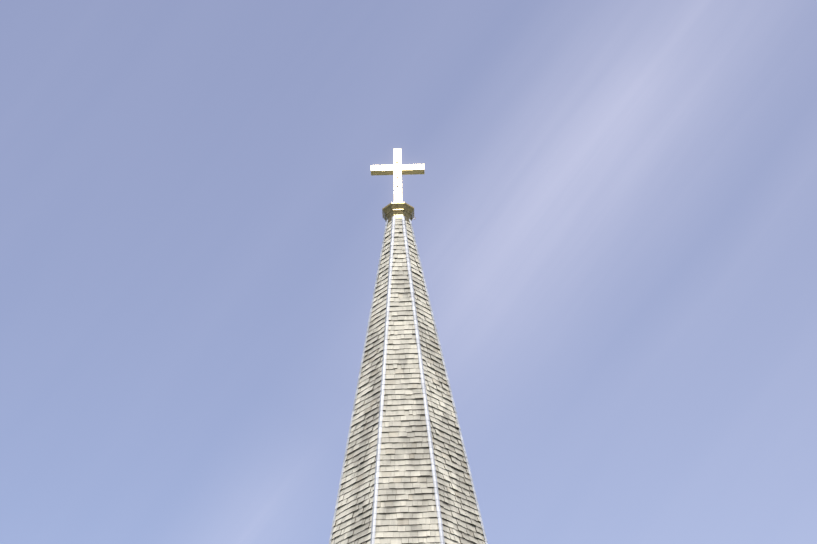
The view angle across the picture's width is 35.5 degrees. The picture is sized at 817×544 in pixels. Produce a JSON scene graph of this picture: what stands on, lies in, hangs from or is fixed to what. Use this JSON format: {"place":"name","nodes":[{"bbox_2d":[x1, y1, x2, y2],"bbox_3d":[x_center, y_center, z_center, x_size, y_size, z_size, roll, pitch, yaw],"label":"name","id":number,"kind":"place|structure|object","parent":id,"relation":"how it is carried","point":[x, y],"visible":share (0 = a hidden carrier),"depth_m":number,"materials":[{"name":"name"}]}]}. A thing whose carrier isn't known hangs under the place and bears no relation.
{"place":"outdoors","nodes":[
{"label":"outdoors","id":0,"kind":"place"},
{"bbox_2d":[0,0,816,543],"label":"sky","id":1,"kind":"structure","parent":0,"point":[614,203],"materials":[{"name":"blue"}]},
{"bbox_3d":[0.112,19.337,33.847,12.000,12.300,28.888,-1,-36,-1],"label":"church tower","id":2,"kind":"object","parent":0,"visible":0},
{"bbox_2d":[331,219,485,543],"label":"roof shingles","id":3,"kind":"object","parent":2,"relation":"on","point":[406,504],"visible":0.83,"depth_m":29.88,"materials":[{"name":"white wood"}]},
{"bbox_2d":[382,202,413,223],"bbox_3d":[-0.276,-1.493,35.221,0.888,0.510,0.888,-1,-36,-1],"label":"spire cap","id":4,"kind":"object","parent":3,"relation":"on","point":[397,210],"visible":0.67,"depth_m":34.98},
{"bbox_2d":[371,149,424,201],"bbox_3d":[-0.301,-2.602,36.019,1.520,2.263,0.270,-1,-36,0],"label":"cross","id":5,"kind":"object","parent":4,"relation":"on","point":[397,169],"visible":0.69,"depth_m":36.14,"materials":[{"name":"white metal"}]},
{"bbox_2d":[329,216,487,543],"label":"hip flashings","id":6,"kind":"object","parent":3,"relation":"attached to","point":[375,495],"visible":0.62,"depth_m":30.93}
]}

